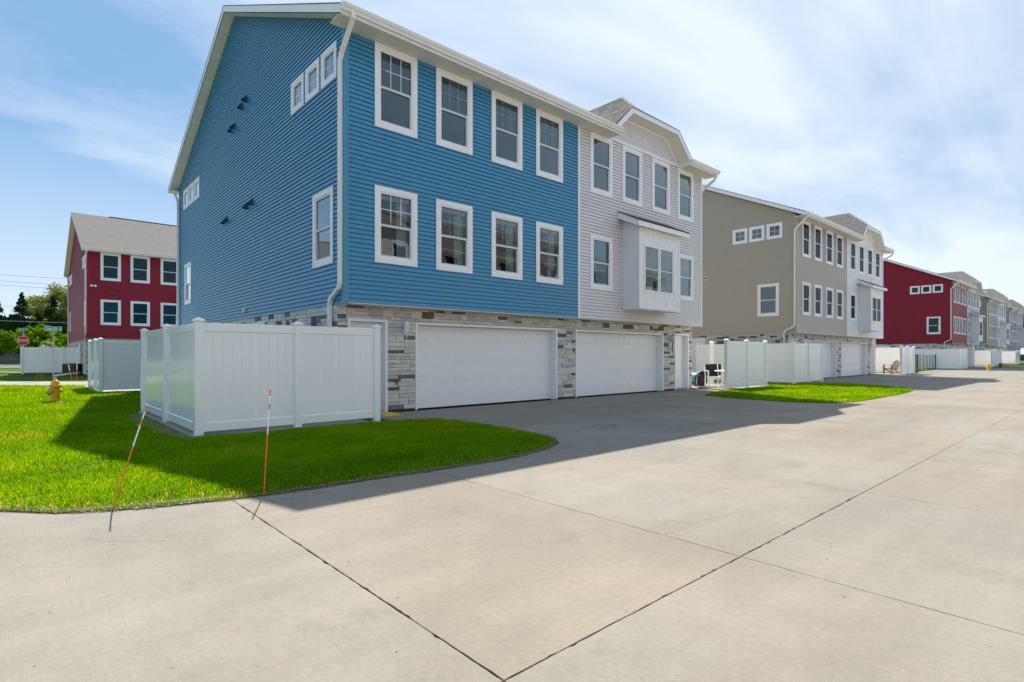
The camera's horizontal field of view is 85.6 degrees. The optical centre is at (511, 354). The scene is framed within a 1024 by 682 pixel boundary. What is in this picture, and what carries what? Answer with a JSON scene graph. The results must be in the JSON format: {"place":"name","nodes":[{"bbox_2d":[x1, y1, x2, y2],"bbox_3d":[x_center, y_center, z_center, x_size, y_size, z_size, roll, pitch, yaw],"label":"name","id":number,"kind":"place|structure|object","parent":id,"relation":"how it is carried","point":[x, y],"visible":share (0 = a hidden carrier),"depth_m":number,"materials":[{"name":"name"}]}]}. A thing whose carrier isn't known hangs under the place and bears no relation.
{"place":"outdoors","nodes":[
{"label":"outdoors","id":0,"kind":"place"},
{"bbox_2d":[0,368,19,373],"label":"lawn","id":1,"kind":"structure","parent":0,"point":[6,370],"depth_m":50.39,"materials":[{"name":"green plant"}]},
{"bbox_2d":[0,365,19,366],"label":"road","id":2,"kind":"structure","parent":0,"point":[9,365],"depth_m":70.65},
{"bbox_2d":[0,354,19,362],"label":"parked car","id":3,"kind":"object","parent":2,"relation":"on","point":[9,358],"visible":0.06,"depth_m":73.45,"materials":[{"name":"paint"}]},
{"bbox_2d":[11,323,57,353],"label":"broadleaf tree","id":4,"kind":"object","parent":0,"point":[36,337],"visible":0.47,"depth_m":83.54,"materials":[{"name":"green plant"}]},
{"bbox_2d":[0,373,87,380],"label":"verge","id":5,"kind":"structure","parent":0,"point":[27,377],"depth_m":34.93,"materials":[{"name":"green plant"}]},
{"bbox_2d":[45,326,61,379],"bbox_3d":[-24.884,-0.081,29.991,0.720,2.902,0.062,0,0,-38],"label":"street name sign","id":6,"kind":"object","parent":5,"relation":"on","point":[48,328],"visible":1,"depth_m":29.99,"materials":[{"name":"metal"}]},
{"bbox_2d":[62,363,82,374],"bbox_3d":[-30.492,0.990,38.379,1.000,0.800,0.900,0,0,-2],"label":"air conditioner","id":7,"kind":"object","parent":5,"relation":"on","point":[73,367],"visible":0.85,"depth_m":38.01,"materials":[{"name":"black metal"}]},
{"bbox_2d":[0,381,87,385],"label":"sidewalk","id":8,"kind":"structure","parent":0,"point":[28,383],"depth_m":27.81,"materials":[{"name":"concrete"}]},
{"bbox_2d":[0,394,140,421],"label":"grass","id":9,"kind":"structure","parent":0,"point":[17,411],"depth_m":13.91,"materials":[{"name":"green plant"}]},
{"bbox_2d":[0,384,140,400],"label":"grass","id":10,"kind":"structure","parent":0,"point":[11,392],"depth_m":19.42,"materials":[{"name":"green plant"}]},
{"bbox_2d":[85,386,140,392],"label":"patio","id":11,"kind":"structure","parent":0,"point":[106,391],"depth_m":20.56,"materials":[{"name":"concrete"}]},
{"bbox_2d":[87,337,140,391],"bbox_3d":[-14.945,0.372,22.203,3.066,1.995,3.966,0,0,-42],"label":"vinyl fence","id":12,"kind":"object","parent":11,"relation":"on","point":[114,364],"visible":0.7,"depth_m":20.27,"materials":[{"name":"white plastic"}]},
{"bbox_2d":[0,417,492,480],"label":"grass","id":13,"kind":"structure","parent":0,"point":[369,429],"depth_m":8.03,"materials":[{"name":"green plant"}]},
{"bbox_2d":[138,412,368,438],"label":"patio","id":14,"kind":"structure","parent":0,"point":[180,428],"depth_m":10.22,"materials":[{"name":"concrete"}]},
{"bbox_2d":[139,317,381,435],"bbox_3d":[-5.663,0.372,12.058,3.386,1.995,5.266,0,0,-42],"label":"vinyl fence","id":15,"kind":"object","parent":14,"relation":"on","point":[199,376],"visible":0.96,"depth_m":10.08,"materials":[{"name":"white plastic"}]},
{"bbox_2d":[0,386,558,513],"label":"lawn","id":16,"kind":"structure","parent":0,"point":[162,499],"depth_m":6.28,"materials":[{"name":"green plant"}]},
{"bbox_2d":[45,378,62,401],"bbox_3d":[-13.040,1.014,15.773,0.389,0.712,0.374,0,0,40],"label":"fire hydrant","id":17,"kind":"object","parent":16,"relation":"on","point":[54,391],"visible":0.96,"depth_m":15.68,"materials":[{"name":"yellow metal"}]},
{"bbox_2d":[0,413,187,453],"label":"grass","id":18,"kind":"structure","parent":16,"relation":"on","point":[119,425],"depth_m":9.50,"materials":[{"name":"green plant"}]},
{"bbox_2d":[112,404,147,508],"bbox_3d":[-3.400,0.907,4.921,0.269,0.928,0.011,0,0,-27],"label":"driveway marker","id":19,"kind":"object","parent":16,"relation":"on","point":[129,456],"visible":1,"depth_m":4.92,"materials":[{"name":"orange"}]},
{"bbox_2d":[126,413,187,436],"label":"soil","id":20,"kind":"structure","parent":16,"relation":"on","point":[178,434],"depth_m":10.23,"materials":[{"name":"brown soil"}]},
{"bbox_2d":[263,388,270,493],"bbox_3d":[-2.385,0.848,5.383,0.077,1.046,0.011,0,0,0],"label":"driveway marker","id":21,"kind":"object","parent":16,"relation":"on","point":[267,441],"visible":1,"depth_m":5.38,"materials":[{"name":"orange"}]},
{"bbox_2d":[0,363,1023,681],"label":"lane","id":22,"kind":"structure","parent":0,"point":[602,541],"depth_m":3.67,"materials":[{"name":"concrete"}]},
{"bbox_2d":[915,354,935,373],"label":"wire fence","id":23,"kind":"object","parent":22,"relation":"on","point":[916,363],"visible":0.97,"depth_m":41.51,"materials":[{"name":"black metal"}]},
{"bbox_2d":[0,0,1023,353],"label":"sky","id":24,"kind":"structure","parent":0,"point":[905,118],"materials":[{"name":"blue"}]},
{"bbox_2d":[15,361,1023,412],"bbox_3d":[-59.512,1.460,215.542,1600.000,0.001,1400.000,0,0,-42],"label":"ground","id":25,"kind":"structure","parent":0,"point":[556,399],"depth_m":17.69,"materials":[{"name":"grey concrete"}]},
{"bbox_2d":[17,282,66,319],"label":"broadleaf tree","id":26,"kind":"object","parent":25,"relation":"on","point":[31,309],"visible":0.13,"depth_m":114.84,"materials":[{"name":"green plant"}]},
{"bbox_2d":[64,212,176,375],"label":"duplex house","id":27,"kind":"structure","parent":25,"relation":"on","point":[121,273],"depth_m":38.40,"materials":[{"name":"red plastic"}]},
{"bbox_2d":[100,252,120,281],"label":"window","id":28,"kind":"structure","parent":27,"relation":"in","point":[110,263],"depth_m":37.04,"materials":[{"name":"black glass"}]},
{"bbox_2d":[100,299,120,324],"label":"window","id":29,"kind":"structure","parent":27,"relation":"in","point":[110,310],"depth_m":37.04,"materials":[{"name":"blue glass"}]},
{"bbox_2d":[130,255,149,283],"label":"window","id":30,"kind":"structure","parent":27,"relation":"in","point":[140,266],"depth_m":38.14,"materials":[{"name":"black glass"}]},
{"bbox_2d":[130,301,149,325],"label":"window","id":31,"kind":"structure","parent":27,"relation":"in","point":[140,311],"depth_m":38.15,"materials":[{"name":"blue glass"}]},
{"bbox_2d":[161,258,176,285],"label":"window","id":32,"kind":"structure","parent":27,"relation":"in","point":[168,266],"depth_m":39.28,"materials":[{"name":"black glass"}]},
{"bbox_2d":[161,303,176,326],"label":"window","id":33,"kind":"structure","parent":27,"relation":"in","point":[168,310],"depth_m":39.30,"materials":[{"name":"blue glass"}]},
{"bbox_2d":[168,0,720,411],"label":"duplex house","id":34,"kind":"structure","parent":25,"relation":"on","point":[461,229],"depth_m":15.35,"materials":[{"name":"blue plastic"}]},
{"bbox_2d":[183,187,188,209],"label":"window","id":35,"kind":"structure","parent":34,"relation":"in","point":[185,193],"depth_m":22.95,"materials":[{"name":"white plastic"}]},
{"bbox_2d":[185,261,191,304],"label":"window","id":36,"kind":"structure","parent":34,"relation":"in","point":[188,266],"depth_m":22.63,"materials":[{"name":"white plastic"}]},
{"bbox_2d":[188,181,193,205],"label":"window","id":37,"kind":"structure","parent":34,"relation":"in","point":[191,187],"depth_m":22.26,"materials":[{"name":"white plastic"}]},
{"bbox_2d":[194,176,199,201],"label":"window","id":38,"kind":"structure","parent":34,"relation":"in","point":[196,182],"depth_m":21.54,"materials":[{"name":"white plastic"}]},
{"bbox_2d":[291,72,304,115],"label":"window","id":39,"kind":"structure","parent":34,"relation":"in","point":[297,86],"depth_m":13.92,"materials":[{"name":"white plastic"}]},
{"bbox_2d":[305,56,320,103],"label":"window","id":40,"kind":"structure","parent":34,"relation":"in","point":[312,73],"depth_m":13.22,"materials":[{"name":"white plastic"}]},
{"bbox_2d":[312,186,334,268],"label":"window","id":41,"kind":"structure","parent":34,"relation":"in","point":[322,208],"depth_m":12.84,"materials":[{"name":"white"}]},
{"bbox_2d":[321,39,337,90],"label":"window","id":42,"kind":"structure","parent":34,"relation":"in","point":[329,56],"depth_m":12.56,"materials":[{"name":"white plastic"}]},
{"bbox_2d":[350,322,380,409],"bbox_3d":[-3.480,0.273,12.937,0.880,2.075,0.045,0,0,-42],"label":"entry door","id":43,"kind":"structure","parent":34,"relation":"in","point":[352,324],"depth_m":13.02,"materials":[{"name":"paint"}]},
{"bbox_2d":[373,41,417,138],"bbox_3d":[-2.972,-6.085,13.112,1.142,1.922,0.934,0,0,-42],"label":"window","id":44,"kind":"structure","parent":34,"relation":"in","point":[395,95],"depth_m":12.88,"materials":[{"name":"white plastic"}]},
{"bbox_2d":[373,184,417,267],"bbox_3d":[-2.972,-2.953,13.112,1.142,1.767,0.934,0,0,-42],"label":"window","id":45,"kind":"structure","parent":34,"relation":"in","point":[396,223],"depth_m":13.06,"materials":[{"name":"white"}]},
{"bbox_2d":[435,67,472,155],"bbox_3d":[-1.742,-6.085,14.220,1.152,1.922,0.934,0,0,-42],"label":"window","id":46,"kind":"structure","parent":34,"relation":"in","point":[454,93],"depth_m":13.99,"materials":[{"name":"white plastic"}]},
{"bbox_2d":[435,198,472,274],"bbox_3d":[-1.742,-2.953,14.220,1.152,1.767,0.934,0,0,-42],"label":"window","id":47,"kind":"structure","parent":34,"relation":"in","point":[454,221],"depth_m":14.17,"materials":[{"name":"white"}]},
{"bbox_2d":[418,325,548,407],"bbox_3d":[-0.695,0.305,15.530,4.950,2.100,0.068,0,0,-42],"label":"garage door","id":48,"kind":"structure","parent":34,"relation":"in","point":[457,365],"depth_m":15.32,"materials":[{"name":"paint"}]},
{"bbox_2d":[490,90,522,170],"bbox_3d":[-0.434,-6.085,15.397,1.152,1.922,0.934,0,0,-42],"label":"window","id":49,"kind":"structure","parent":34,"relation":"in","point":[506,116],"depth_m":15.18,"materials":[{"name":"white plastic"}]},
{"bbox_2d":[490,210,522,280],"bbox_3d":[-0.434,-2.953,15.397,1.152,1.767,0.934,0,0,-42],"label":"window","id":50,"kind":"structure","parent":34,"relation":"in","point":[506,231],"depth_m":15.35,"materials":[{"name":"white"}]},
{"bbox_2d":[535,109,562,182],"bbox_3d":[0.799,-6.085,16.508,1.152,1.922,0.934,0,0,-42],"label":"window","id":51,"kind":"structure","parent":34,"relation":"in","point":[549,128],"depth_m":16.28,"materials":[{"name":"white plastic"}]},
{"bbox_2d":[535,221,562,285],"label":"window","id":52,"kind":"structure","parent":34,"relation":"in","point":[549,237],"depth_m":16.46,"materials":[{"name":"white"}]},
{"bbox_2d":[589,131,612,197],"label":"window","id":53,"kind":"structure","parent":34,"relation":"in","point":[601,148],"depth_m":17.92,"materials":[{"name":"grey plastic"}]},
{"bbox_2d":[589,233,612,291],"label":"window","id":54,"kind":"structure","parent":34,"relation":"in","point":[601,247],"depth_m":17.86,"materials":[{"name":"grey"}]},
{"bbox_2d":[577,332,655,395],"bbox_3d":[3.671,0.305,19.461,4.860,2.100,0.068,0,0,-42],"label":"garage door","id":55,"kind":"structure","parent":34,"relation":"in","point":[607,363],"depth_m":19.35,"materials":[{"name":"paint"}]},
{"bbox_2d":[622,145,641,206],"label":"window","id":56,"kind":"structure","parent":34,"relation":"in","point":[632,159],"depth_m":19.02,"materials":[{"name":"grey plastic"}]},
{"bbox_2d":[622,220,679,313],"bbox_3d":[4.857,-3.115,19.115,2.480,3.210,0.690,0,0,-42],"label":"bay window","id":57,"kind":"structure","parent":34,"relation":"in","point":[651,258],"depth_m":18.51,"materials":[{"name":"white plastic"}]},
{"bbox_2d":[651,157,669,215],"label":"window","id":58,"kind":"structure","parent":34,"relation":"in","point":[660,171],"depth_m":20.19,"materials":[{"name":"grey plastic"}]},
{"bbox_2d":[676,336,682,387],"bbox_3d":[6.529,0.273,21.943,0.890,2.075,0.054,0,0,-42],"label":"entry door","id":59,"kind":"structure","parent":34,"relation":"in","point":[679,339],"depth_m":22.04,"materials":[{"name":"paint"}]},
{"bbox_2d":[677,168,692,222],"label":"window","id":60,"kind":"structure","parent":34,"relation":"in","point":[684,178],"depth_m":21.29,"materials":[{"name":"grey"}]},
{"bbox_2d":[680,254,692,300],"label":"window","id":61,"kind":"structure","parent":34,"relation":"in","point":[686,261],"depth_m":21.30,"materials":[{"name":"grey"}]},
{"bbox_2d":[691,185,894,377],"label":"duplex house","id":62,"kind":"structure","parent":25,"relation":"on","point":[772,273],"depth_m":31.02,"materials":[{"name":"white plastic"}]},
{"bbox_2d":[692,341,702,371],"bbox_3d":[10.843,0.245,32.538,0.040,2.150,0.950,0,0,-42],"label":"entry door","id":63,"kind":"structure","parent":62,"relation":"in","point":[693,342],"depth_m":32.60,"materials":[{"name":"paint"}]},
{"bbox_2d":[733,228,747,244],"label":"window","id":64,"kind":"structure","parent":62,"relation":"in","point":[740,236],"depth_m":30.54,"materials":[{"name":"white plastic"}]},
{"bbox_2d":[749,225,764,242],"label":"window","id":65,"kind":"structure","parent":62,"relation":"in","point":[756,233],"depth_m":29.87,"materials":[{"name":"white plastic"}]},
{"bbox_2d":[757,283,778,316],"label":"window","id":66,"kind":"structure","parent":62,"relation":"in","point":[767,296],"depth_m":29.45,"materials":[{"name":"beige plastic"}]},
{"bbox_2d":[766,222,782,239],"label":"window","id":67,"kind":"structure","parent":62,"relation":"in","point":[773,230],"depth_m":29.17,"materials":[{"name":"white"}]},
{"bbox_2d":[802,221,810,258],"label":"window","id":68,"kind":"structure","parent":62,"relation":"in","point":[806,226],"depth_m":29.24,"materials":[{"name":"beige plastic"}]},
{"bbox_2d":[802,281,810,315],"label":"window","id":69,"kind":"structure","parent":62,"relation":"in","point":[806,287],"depth_m":29.24,"materials":[{"name":"beige plastic"}]},
{"bbox_2d":[814,225,821,261],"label":"window","id":70,"kind":"structure","parent":62,"relation":"in","point":[817,230],"depth_m":30.34,"materials":[{"name":"beige plastic"}]},
{"bbox_2d":[814,284,821,316],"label":"window","id":71,"kind":"structure","parent":62,"relation":"in","point":[817,288],"depth_m":30.34,"materials":[{"name":"beige plastic"}]},
{"bbox_2d":[805,342,830,377],"bbox_3d":[17.512,0.305,31.924,4.950,2.100,0.068,0,0,-42],"label":"garage door","id":72,"kind":"structure","parent":62,"relation":"in","point":[826,346],"depth_m":33.05,"materials":[{"name":"paint"}]},
{"bbox_2d":[825,230,832,265],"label":"window","id":73,"kind":"structure","parent":62,"relation":"in","point":[829,235],"depth_m":31.50,"materials":[{"name":"beige"}]},
{"bbox_2d":[825,287,832,318],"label":"window","id":74,"kind":"structure","parent":62,"relation":"in","point":[829,291],"depth_m":31.47,"materials":[{"name":"beige"}]},
{"bbox_2d":[836,234,842,268],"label":"window","id":75,"kind":"structure","parent":62,"relation":"in","point":[839,239],"depth_m":32.60,"materials":[{"name":"beige"}]},
{"bbox_2d":[836,289,842,319],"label":"window","id":76,"kind":"structure","parent":62,"relation":"in","point":[839,293],"depth_m":32.60,"materials":[{"name":"beige plastic"}]},
{"bbox_2d":[842,343,861,375],"bbox_3d":[21.878,0.305,35.855,4.860,2.100,0.068,0,0,-42],"label":"garage door","id":77,"kind":"structure","parent":62,"relation":"in","point":[851,353],"depth_m":36.06,"materials":[{"name":"paint"}]},
{"bbox_2d":[850,240,855,272],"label":"window","id":78,"kind":"structure","parent":62,"relation":"in","point":[852,244],"depth_m":34.22,"materials":[{"name":"white plastic"}]},
{"bbox_2d":[850,292,855,321],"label":"window","id":79,"kind":"structure","parent":62,"relation":"in","point":[852,295],"depth_m":34.21,"materials":[{"name":"white plastic"}]},
{"bbox_2d":[858,243,864,274],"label":"window","id":80,"kind":"structure","parent":62,"relation":"in","point":[861,251],"depth_m":35.40,"materials":[{"name":"white"}]},
{"bbox_2d":[867,247,872,277],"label":"window","id":81,"kind":"structure","parent":62,"relation":"in","point":[870,251],"depth_m":36.48,"materials":[{"name":"white plastic"}]},
{"bbox_2d":[859,283,882,331],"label":"bay window","id":82,"kind":"structure","parent":62,"relation":"in","point":[870,299],"depth_m":34.82,"materials":[{"name":"white plastic"}]},
{"bbox_2d":[875,250,879,279],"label":"window","id":83,"kind":"structure","parent":62,"relation":"in","point":[877,254],"depth_m":37.59,"materials":[{"name":"white"}]},
{"bbox_2d":[875,258,986,366],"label":"duplex house","id":84,"kind":"structure","parent":25,"relation":"on","point":[923,309],"depth_m":56.28,"materials":[{"name":"red"}]},
{"bbox_2d":[927,316,940,333],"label":"window","id":85,"kind":"structure","parent":84,"relation":"in","point":[933,323],"depth_m":54.66,"materials":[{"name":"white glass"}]},
{"bbox_2d":[971,313,982,340],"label":"bay window","id":86,"kind":"structure","parent":84,"relation":"in","point":[976,321],"depth_m":60.06,"materials":[{"name":"white plastic"}]},
{"bbox_2d":[974,349,996,366],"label":"vinyl fence","id":87,"kind":"object","parent":25,"relation":"on","point":[983,357],"visible":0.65,"depth_m":65.77,"materials":[{"name":"white plastic"}]},
{"bbox_2d":[974,289,1010,362],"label":"duplex house","id":88,"kind":"structure","parent":25,"relation":"on","point":[994,303],"depth_m":73.70,"materials":[{"name":"white plastic"}]},
{"bbox_2d":[1000,322,1008,343],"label":"bay window","id":89,"kind":"structure","parent":88,"relation":"in","point":[1004,328],"depth_m":76.30,"materials":[{"name":"white"}]},
{"bbox_2d":[1002,351,1019,363],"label":"vinyl fence","id":90,"kind":"object","parent":25,"relation":"on","point":[1007,356],"visible":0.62,"depth_m":81.98,"materials":[{"name":"white plastic"}]},
{"bbox_2d":[1001,299,1023,363],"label":"duplex house","id":91,"kind":"structure","parent":25,"relation":"on","point":[1014,315],"depth_m":89.65,"materials":[{"name":"grey plastic"}]},
{"bbox_2d":[677,384,767,389],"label":"patio","id":92,"kind":"structure","parent":0,"point":[711,385],"depth_m":22.45,"materials":[{"name":"concrete"}]},
{"bbox_2d":[692,371,707,385],"bbox_3d":[7.558,0.999,23.316,1.431,0.649,0.274,0,0,-10],"label":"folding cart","id":93,"kind":"object","parent":92,"relation":"on","point":[699,378],"visible":0.82,"depth_m":23.30,"materials":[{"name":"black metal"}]},
{"bbox_2d":[704,364,721,386],"bbox_3d":[8.277,0.853,22.768,0.576,0.940,0.684,0,0,6],"label":"patio chair","id":94,"kind":"object","parent":92,"relation":"on","point":[709,369],"visible":0.81,"depth_m":22.98,"materials":[{"name":"white plastic"}]},
{"bbox_2d":[709,338,767,390],"bbox_3d":[7.803,0.372,24.048,3.546,1.995,5.066,0,0,-42],"label":"vinyl fence","id":95,"kind":"object","parent":92,"relation":"on","point":[745,363],"visible":0.91,"depth_m":22.14,"materials":[{"name":"white plastic"}]},
{"bbox_2d":[714,380,819,383],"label":"patio","id":96,"kind":"structure","parent":0,"point":[785,382],"depth_m":26.51,"materials":[{"name":"concrete"}]},
{"bbox_2d":[696,341,823,383],"bbox_3d":[12.618,0.372,28.317,3.616,1.995,4.966,0,0,-42],"label":"vinyl fence","id":97,"kind":"object","parent":96,"relation":"on","point":[794,362],"visible":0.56,"depth_m":26.19,"materials":[{"name":"white plastic"}]},
{"bbox_2d":[705,382,912,402],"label":"lawn","id":98,"kind":"structure","parent":0,"point":[806,402],"depth_m":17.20,"materials":[{"name":"green plant"}]},
{"bbox_2d":[874,373,914,374],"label":"patio","id":99,"kind":"structure","parent":0,"point":[892,374],"depth_m":39.31,"materials":[{"name":"concrete"}]},
{"bbox_2d":[883,360,899,373],"bbox_3d":[26.972,0.843,39.203,0.900,0.960,0.800,0,0,-14],"label":"deck chair","id":100,"kind":"object","parent":99,"relation":"on","point":[895,364],"visible":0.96,"depth_m":39.22,"materials":[{"name":"brown wood"}]},
{"bbox_2d":[875,346,914,374],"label":"vinyl fence","id":101,"kind":"object","parent":99,"relation":"on","point":[902,355],"visible":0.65,"depth_m":40.37,"materials":[{"name":"white plastic"}]},
{"bbox_2d":[930,368,963,369],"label":"patio","id":102,"kind":"structure","parent":0,"point":[945,369],"depth_m":51.53,"materials":[{"name":"concrete"}]},
{"bbox_2d":[915,348,967,368],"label":"vinyl fence","id":103,"kind":"object","parent":102,"relation":"on","point":[951,358],"visible":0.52,"depth_m":51.75,"materials":[{"name":"white plastic"}]},
{"label":"sidewalk","id":104,"kind":"structure","parent":0,"visible":0},
{"bbox_2d":[17,328,28,345],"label":"stop sign","id":105,"kind":"object","parent":104,"relation":"on","point":[23,340],"visible":1,"depth_m":43.99,"materials":[{"name":"metal"}]},
{"bbox_2d":[20,346,79,373],"bbox_3d":[-35.424,0.372,40.642,7.685,1.995,2.613,0,0,24],"label":"vinyl fence","id":106,"kind":"object","parent":104,"relation":"on","point":[32,359],"visible":0.88,"depth_m":39.49,"materials":[{"name":"white plastic"}]},
{"label":"far verge","id":107,"kind":"structure","parent":0,"visible":0},
{"bbox_2d":[0,302,10,332],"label":"conifer tree","id":108,"kind":"object","parent":107,"relation":"on","point":[4,318],"visible":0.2,"depth_m":96.01,"materials":[{"name":"green plant"}]},
{"bbox_2d":[0,330,29,363],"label":"broadleaf tree","id":109,"kind":"object","parent":107,"relation":"on","point":[4,345],"visible":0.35,"depth_m":84.56,"materials":[{"name":"green plant"}]},
{"bbox_2d":[2,292,35,345],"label":"conifer tree","id":110,"kind":"object","parent":107,"relation":"on","point":[21,303],"visible":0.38,"depth_m":94.67,"materials":[{"name":"green plant"}]},
{"bbox_2d":[35,296,66,346],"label":"conifer tree","id":111,"kind":"object","parent":107,"relation":"on","point":[52,312],"visible":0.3,"depth_m":93.86,"materials":[{"name":"green plant"}]},
{"bbox_2d":[39,285,66,335],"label":"broadleaf tree","id":112,"kind":"object","parent":107,"relation":"on","point":[60,297],"visible":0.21,"depth_m":109.49,"materials":[{"name":"green plant"}]},
{"bbox_2d":[46,333,66,346],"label":"broadleaf tree","id":113,"kind":"object","parent":107,"relation":"on","point":[60,340],"visible":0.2,"depth_m":82.86,"materials":[{"name":"green plant"}]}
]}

